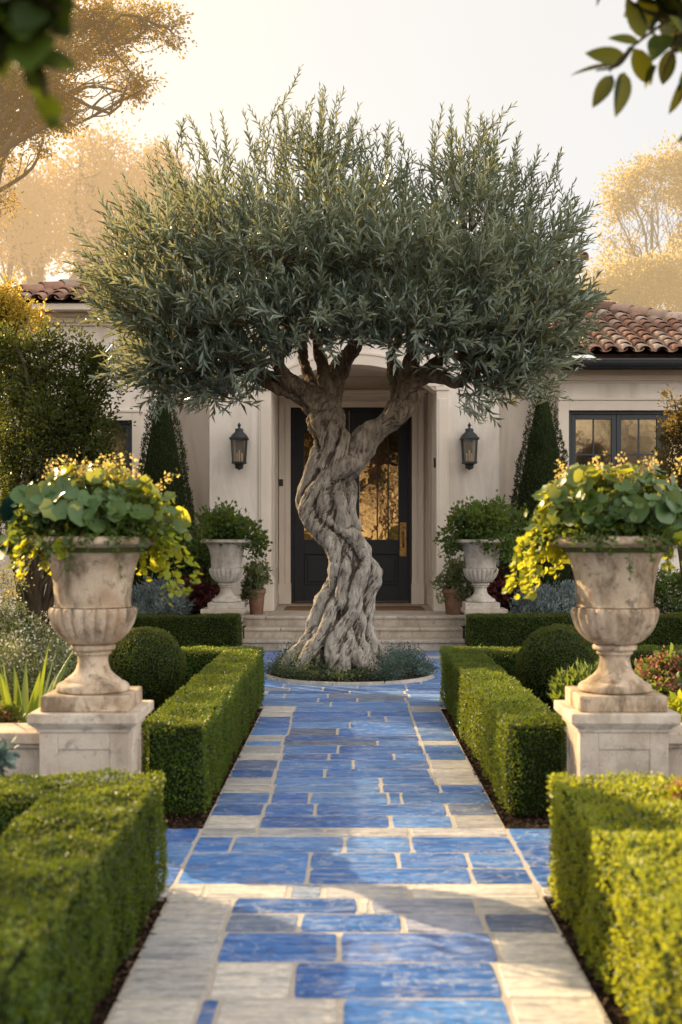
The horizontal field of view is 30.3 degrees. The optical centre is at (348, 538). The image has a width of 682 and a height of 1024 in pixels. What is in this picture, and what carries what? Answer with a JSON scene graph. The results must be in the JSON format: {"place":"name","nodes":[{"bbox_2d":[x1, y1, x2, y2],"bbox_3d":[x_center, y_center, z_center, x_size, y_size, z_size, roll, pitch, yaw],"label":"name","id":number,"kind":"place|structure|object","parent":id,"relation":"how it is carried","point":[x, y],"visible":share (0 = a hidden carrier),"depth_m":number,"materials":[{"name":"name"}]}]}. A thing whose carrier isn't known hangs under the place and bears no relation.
{"place":"outdoors","nodes":[
{"label":"outdoors","id":0,"kind":"place"},
{"bbox_2d":[0,0,76,136],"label":"overhanging branch","id":1,"kind":"object","parent":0,"point":[27,42],"visible":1,"depth_m":2.15,"materials":[{"name":"green plant"}]},
{"bbox_2d":[0,0,681,519],"label":"sky","id":2,"kind":"structure","parent":0,"point":[402,59],"materials":[{"name":"white"}]},
{"bbox_2d":[284,606,424,609],"bbox_3d":[0.088,1.067,19.165,2.101,0.024,0.770,0,0,0],"label":"threshold","id":3,"kind":"object","parent":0,"point":[376,608],"depth_m":18.85,"materials":[{"name":"beige stone"}]},
{"bbox_2d":[105,650,610,1023],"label":"garden path","id":4,"kind":"structure","parent":0,"point":[348,800],"depth_m":5.37,"materials":[{"name":"stone"}]},
{"bbox_2d":[266,668,433,685],"bbox_3d":[0.019,1.465,13.690,1.830,0.130,1.830,0,0,0],"label":"round planting bed","id":5,"kind":"object","parent":4,"relation":"on","point":[370,682],"visible":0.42,"depth_m":12.97,"materials":[{"name":"stone"}]},
{"bbox_2d":[55,63,616,674],"bbox_3d":[-0.087,-1.822,13.690,6.013,6.673,4.305,0,0,0],"label":"olive tree","id":6,"kind":"object","parent":5,"relation":"on","point":[501,289],"visible":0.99,"depth_m":13.03,"materials":[{"name":"green plant"}]},
{"bbox_2d":[264,636,439,684],"bbox_3d":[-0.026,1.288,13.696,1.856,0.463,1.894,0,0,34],"label":"ground cover","id":7,"kind":"object","parent":5,"relation":"on","point":[352,674],"visible":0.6,"depth_m":13.11,"materials":[{"name":"green plant"}]},
{"bbox_2d":[85,704,630,1023],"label":"ground","id":8,"kind":"structure","parent":0,"point":[104,1011],"depth_m":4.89,"materials":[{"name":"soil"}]},
{"bbox_2d":[0,736,20,776],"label":"flowering bush","id":9,"kind":"object","parent":8,"relation":"on","point":[10,757],"visible":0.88,"depth_m":5.91,"materials":[{"name":"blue plant"}]},
{"bbox_2d":[0,700,25,722],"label":"sedum plant","id":10,"kind":"object","parent":8,"relation":"on","point":[6,716],"visible":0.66,"depth_m":7.22,"materials":[{"name":"green plant"}]},
{"bbox_2d":[0,559,34,679],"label":"flowering bush","id":11,"kind":"object","parent":8,"relation":"on","point":[6,592],"visible":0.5,"depth_m":9.86,"materials":[{"name":"grey plant"}]},
{"bbox_2d":[0,723,39,783],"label":"wall","id":12,"kind":"structure","parent":8,"relation":"on","point":[27,739],"depth_m":6.60,"materials":[{"name":"stone"}]},
{"bbox_2d":[0,265,61,638],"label":"garden tree","id":13,"kind":"object","parent":8,"relation":"on","point":[10,303],"visible":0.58,"depth_m":16.16,"materials":[{"name":"yellow plant"}]},
{"bbox_2d":[0,645,73,722],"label":"strap leaf plant","id":14,"kind":"object","parent":8,"relation":"on","point":[33,704],"visible":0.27,"depth_m":7.39,"materials":[{"name":"green plant"}]},
{"bbox_2d":[0,586,77,701],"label":"flowering bush","id":15,"kind":"object","parent":8,"relation":"on","point":[21,655],"visible":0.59,"depth_m":9.00,"materials":[{"name":"green plant"}]},
{"bbox_2d":[0,148,95,367],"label":"distant tree","id":16,"kind":"object","parent":8,"relation":"on","point":[30,253],"visible":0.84,"depth_m":37.74,"materials":[{"name":"yellow plant"}]},
{"bbox_2d":[0,307,137,645],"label":"garden tree","id":17,"kind":"object","parent":8,"relation":"on","point":[55,424],"visible":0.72,"depth_m":14.35,"materials":[{"name":"green plant"}]},
{"bbox_2d":[0,766,170,1023],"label":"box hedge","id":18,"kind":"object","parent":8,"relation":"on","point":[80,868],"visible":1,"depth_m":4.14,"materials":[{"name":"green plant"}]},
{"bbox_2d":[27,700,153,792],"bbox_3d":[-1.357,1.212,6.680,0.561,0.635,0.564,0,0,0],"label":"stone pedestal","id":19,"kind":"object","parent":8,"relation":"on","point":[76,742],"visible":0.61,"depth_m":6.45,"materials":[{"name":"stone"}]},
{"bbox_2d":[28,536,158,711],"bbox_3d":[-1.355,0.443,6.682,0.694,0.904,0.693,0,0,0],"label":"stone urn","id":20,"kind":"object","parent":19,"relation":"on","point":[92,613],"visible":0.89,"depth_m":6.50,"materials":[{"name":"beige stone"}]},
{"bbox_2d":[0,452,203,605],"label":"urn planting","id":21,"kind":"object","parent":20,"relation":"in","point":[90,503],"visible":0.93,"depth_m":6.49,"materials":[{"name":"green plant"}]},
{"bbox_2d":[0,0,196,227],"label":"canopy tree","id":22,"kind":"object","parent":8,"relation":"on","point":[102,27],"visible":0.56,"depth_m":20.44,"materials":[{"name":"orange plant"}]},
{"bbox_2d":[23,112,177,278],"bbox_3d":[-7.958,-6.221,39.912,5.078,15.711,3.948,0,0,-28],"label":"distant tree","id":23,"kind":"object","parent":8,"relation":"on","point":[106,173],"visible":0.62,"depth_m":39.65,"materials":[{"name":"yellow plant"}]},
{"bbox_2d":[0,612,242,653],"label":"box hedge","id":24,"kind":"object","parent":8,"relation":"on","point":[221,629],"visible":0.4,"depth_m":16.18,"materials":[{"name":"green plant"}]},
{"bbox_2d":[0,644,266,815],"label":"box hedge","id":25,"kind":"object","parent":8,"relation":"on","point":[198,722],"visible":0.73,"depth_m":7.50,"materials":[{"name":"green plant"}]},
{"bbox_2d":[108,626,187,722],"bbox_3d":[-1.659,1.120,10.303,0.692,0.800,0.701,0,0,0],"label":"topiary ball","id":26,"kind":"object","parent":8,"relation":"on","point":[148,660],"visible":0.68,"depth_m":10.09,"materials":[{"name":"green plant"}]},
{"bbox_2d":[131,573,194,614],"bbox_3d":[-2.603,0.996,17.026,1.036,1.063,0.796,0,0,-17],"label":"lavender bush","id":27,"kind":"object","parent":8,"relation":"on","point":[145,601],"visible":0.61,"depth_m":16.95,"materials":[{"name":"grey plant"}]},
{"bbox_2d":[132,390,196,592],"bbox_3d":[-2.627,-0.391,17.882,1.281,3.841,1.248,0,0,0],"label":"cone topiary","id":28,"kind":"object","parent":8,"relation":"on","point":[161,456],"visible":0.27,"depth_m":17.70,"materials":[{"name":"green plant"}]},
{"bbox_2d":[113,132,222,263],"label":"distant tree","id":29,"kind":"object","parent":8,"relation":"on","point":[162,161],"visible":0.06,"depth_m":41.68,"materials":[{"name":"yellow plant"}]},
{"bbox_2d":[168,521,217,614],"bbox_3d":[-2.123,0.631,17.579,1.207,1.788,0.810,0,0,0],"label":"evergreen shrub","id":30,"kind":"object","parent":8,"relation":"on","point":[205,563],"visible":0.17,"depth_m":17.43,"materials":[{"name":"green plant"}]},
{"bbox_2d":[173,563,219,614],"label":"burgundy shrub","id":31,"kind":"object","parent":8,"relation":"on","point":[203,589],"visible":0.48,"depth_m":17.31,"materials":[{"name":"red plant"}]},
{"bbox_2d":[200,607,246,643],"bbox_3d":[-1.667,1.235,16.860,0.569,0.590,0.584,0,0,0],"label":"stone pedestal","id":32,"kind":"object","parent":8,"relation":"on","point":[220,611],"visible":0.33,"depth_m":16.57,"materials":[{"name":"stone"}]},
{"bbox_2d":[200,539,251,608],"bbox_3d":[-1.633,0.479,16.863,0.707,0.922,0.707,0,0,0],"label":"stone urn","id":33,"kind":"object","parent":32,"relation":"on","point":[226,570],"visible":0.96,"depth_m":16.67,"materials":[{"name":"grey stone"}]},
{"bbox_2d":[181,496,272,560],"bbox_3d":[-1.626,-0.119,16.880,1.166,0.895,1.139,0,0,-24],"label":"urn planting","id":34,"kind":"object","parent":33,"relation":"in","point":[221,522],"visible":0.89,"depth_m":16.68,"materials":[{"name":"green plant"}]},
{"bbox_2d":[0,250,681,639],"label":"house","id":35,"kind":"structure","parent":8,"relation":"on","point":[408,494],"depth_m":18.70,"materials":[{"name":"paint"}]},
{"bbox_2d":[74,421,131,525],"bbox_3d":[-3.819,-0.794,18.720,1.250,1.889,0.100,0,0,0],"label":"window","id":36,"kind":"structure","parent":35,"relation":"in","point":[127,427],"depth_m":18.69,"materials":[{"name":"grey paint"}]},
{"bbox_2d":[229,423,248,469],"bbox_3d":[-1.599,-1.343,18.422,0.270,0.710,0.295,0,0,0],"label":"wall lantern","id":37,"kind":"object","parent":35,"relation":"attached to","point":[239,435],"depth_m":18.37,"materials":[{"name":"brown metal"}]},
{"bbox_2d":[294,411,348,600],"bbox_3d":[-0.448,-0.527,20.692,0.914,3.126,0.075,0,0,0],"label":"door","id":38,"kind":"structure","parent":35,"relation":"in","point":[311,560],"depth_m":20.67,"materials":[{"name":"black paint"}]},
{"bbox_2d":[349,411,407,600],"bbox_3d":[0.501,-0.527,20.650,0.968,3.126,0.160,0,0,0],"label":"door","id":39,"kind":"structure","parent":35,"relation":"in","point":[384,481],"depth_m":20.68,"materials":[{"name":"black paint"}]},
{"bbox_2d":[459,422,479,470],"bbox_3d":[1.771,-1.343,18.422,0.270,0.710,0.295,0,0,0],"label":"wall lantern","id":40,"kind":"object","parent":35,"relation":"attached to","point":[468,436],"depth_m":18.37,"materials":[{"name":"brown metal"}]},
{"bbox_2d":[569,411,681,478],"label":"window","id":41,"kind":"structure","parent":35,"relation":"in","point":[591,433],"depth_m":18.70,"materials":[{"name":"black glass"}]},
{"bbox_2d":[242,604,464,650],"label":"stone steps","id":42,"kind":"structure","parent":8,"relation":"on","point":[428,626],"depth_m":17.16,"materials":[{"name":"stone"}]},
{"bbox_2d":[247,589,265,614],"bbox_3d":[-1.304,0.900,17.850,0.270,0.360,0.270,0,0,0],"label":"terracotta pot","id":43,"kind":"object","parent":42,"relation":"on","point":[256,606],"visible":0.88,"depth_m":17.76,"materials":[{"name":"brown ceramic"}]},
{"bbox_2d":[240,560,272,604],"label":"potted plant","id":44,"kind":"object","parent":43,"relation":"in","point":[256,576],"visible":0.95,"depth_m":17.77,"materials":[{"name":"green plant"}]},
{"bbox_2d":[442,589,465,614],"bbox_3d":[1.508,0.900,17.850,0.356,0.360,0.356,0,0,0],"label":"terracotta pot","id":45,"kind":"object","parent":42,"relation":"on","point":[453,606],"visible":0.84,"depth_m":17.73,"materials":[{"name":"brown ceramic"}]},
{"bbox_2d":[430,554,474,603],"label":"potted plant","id":46,"kind":"object","parent":45,"relation":"in","point":[454,577],"visible":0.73,"depth_m":17.71,"materials":[{"name":"green plant"}]},
{"bbox_2d":[461,607,507,644],"bbox_3d":[1.817,1.235,16.860,0.569,0.590,0.584,0,0,0],"label":"stone pedestal","id":47,"kind":"object","parent":8,"relation":"on","point":[501,610],"visible":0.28,"depth_m":16.57,"materials":[{"name":"stone"}]},
{"bbox_2d":[456,539,504,608],"bbox_3d":[1.777,0.479,16.859,0.706,0.922,0.707,0,0,0],"label":"stone urn","id":48,"kind":"object","parent":47,"relation":"on","point":[479,569],"visible":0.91,"depth_m":16.68,"materials":[{"name":"grey stone"}]},
{"bbox_2d":[433,490,532,571],"bbox_3d":[1.803,-0.100,16.833,1.290,1.132,1.063,0,0,32],"label":"urn planting","id":49,"kind":"object","parent":48,"relation":"in","point":[479,521],"visible":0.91,"depth_m":16.66,"materials":[{"name":"green plant"}]},
{"bbox_2d":[496,504,549,597],"bbox_3d":[2.398,0.522,17.540,0.857,2.007,0.801,0,0,0],"label":"evergreen shrub","id":50,"kind":"object","parent":8,"relation":"on","point":[521,522],"visible":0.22,"depth_m":17.41,"materials":[{"name":"green plant"}]},
{"bbox_2d":[487,567,574,613],"bbox_3d":[2.560,0.890,17.591,1.592,1.272,0.717,0,0,-15],"label":"burgundy shrub","id":51,"kind":"object","parent":8,"relation":"on","point":[498,584],"visible":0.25,"depth_m":17.33,"materials":[{"name":"red plant"}]},
{"bbox_2d":[497,378,573,603],"bbox_3d":[2.768,-0.376,17.891,1.371,3.812,1.424,0,0,0],"label":"cone topiary","id":52,"kind":"object","parent":8,"relation":"on","point":[543,451],"visible":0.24,"depth_m":17.68,"materials":[{"name":"green plant"}]},
{"bbox_2d":[508,580,576,616],"bbox_3d":[2.702,1.032,17.036,1.154,0.992,0.777,0,0,0],"label":"lavender bush","id":53,"kind":"object","parent":8,"relation":"on","point":[563,599],"visible":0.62,"depth_m":16.98,"materials":[{"name":"grey plant"}]},
{"bbox_2d":[515,623,599,715],"bbox_3d":[1.728,1.103,10.307,0.716,0.835,0.742,0,0,0],"label":"topiary ball","id":54,"kind":"object","parent":8,"relation":"on","point":[543,656],"visible":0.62,"depth_m":10.10,"materials":[{"name":"green plant"}]},
{"bbox_2d":[438,643,681,815],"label":"box hedge","id":55,"kind":"object","parent":8,"relation":"on","point":[510,728],"visible":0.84,"depth_m":7.61,"materials":[{"name":"green plant"}]},
{"bbox_2d":[545,657,598,713],"bbox_3d":[1.667,1.192,9.008,0.650,0.670,0.443,0,0,-27],"label":"fern plant","id":56,"kind":"object","parent":8,"relation":"on","point":[572,676],"visible":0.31,"depth_m":8.94,"materials":[{"name":"green plant"}]},
{"bbox_2d":[464,611,681,650],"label":"box hedge","id":57,"kind":"object","parent":8,"relation":"on","point":[509,629],"visible":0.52,"depth_m":16.18,"materials":[{"name":"green plant"}]},
{"bbox_2d":[546,769,681,1023],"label":"box hedge","id":58,"kind":"object","parent":8,"relation":"on","point":[615,882],"visible":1,"depth_m":4.24,"materials":[{"name":"green plant"}]},
{"bbox_2d":[554,700,680,786],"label":"stone pedestal","id":59,"kind":"object","parent":8,"relation":"on","point":[597,743],"visible":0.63,"depth_m":6.45,"materials":[{"name":"stone"}]},
{"bbox_2d":[550,536,681,711],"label":"stone urn","id":60,"kind":"object","parent":59,"relation":"on","point":[614,613],"visible":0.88,"depth_m":6.50,"materials":[{"name":"beige stone"}]},
{"bbox_2d":[502,451,681,601],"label":"urn planting","id":61,"kind":"object","parent":60,"relation":"in","point":[590,501],"visible":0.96,"depth_m":6.48,"materials":[{"name":"green plant"}]},
{"bbox_2d":[575,235,681,315],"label":"distant tree","id":62,"kind":"object","parent":8,"relation":"on","point":[663,282],"visible":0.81,"depth_m":32.75,"materials":[{"name":"yellow plant"}]},
{"bbox_2d":[588,130,681,308],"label":"distant tree","id":63,"kind":"object","parent":8,"relation":"on","point":[636,178],"visible":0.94,"depth_m":35.89,"materials":[{"name":"yellow plant"}]},
{"bbox_2d":[633,643,681,696],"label":"sedum plant","id":64,"kind":"object","parent":8,"relation":"on","point":[661,672],"visible":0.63,"depth_m":8.51,"materials":[{"name":"pink plant"}]},
{"bbox_2d":[645,384,681,578],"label":"garden tree","id":65,"kind":"object","parent":8,"relation":"on","point":[674,433],"visible":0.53,"depth_m":15.58,"materials":[{"name":"green plant"}]},
{"bbox_2d":[653,568,681,613],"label":"evergreen shrub","id":66,"kind":"object","parent":8,"relation":"on","point":[665,585],"visible":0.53,"depth_m":17.15,"materials":[{"name":"green plant"}]},
{"bbox_2d":[656,776,681,801],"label":"flowering bush","id":67,"kind":"object","parent":8,"relation":"on","point":[675,791],"visible":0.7,"depth_m":4.98,"materials":[{"name":"yellow plant"}]},
{"bbox_2d":[668,723,681,783],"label":"wall","id":68,"kind":"structure","parent":8,"relation":"on","point":[675,750],"depth_m":6.60,"materials":[{"name":"stone"}]},
{"bbox_2d":[668,689,681,722],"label":"flowering bush","id":69,"kind":"object","parent":8,"relation":"on","point":[674,702],"visible":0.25,"depth_m":7.29,"materials":[{"name":"yellow plant"}]},
{"bbox_2d":[572,0,681,142],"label":"overhanging branch","id":70,"kind":"object","parent":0,"point":[642,16],"visible":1,"depth_m":4.00,"materials":[{"name":"green plant"}]}
]}

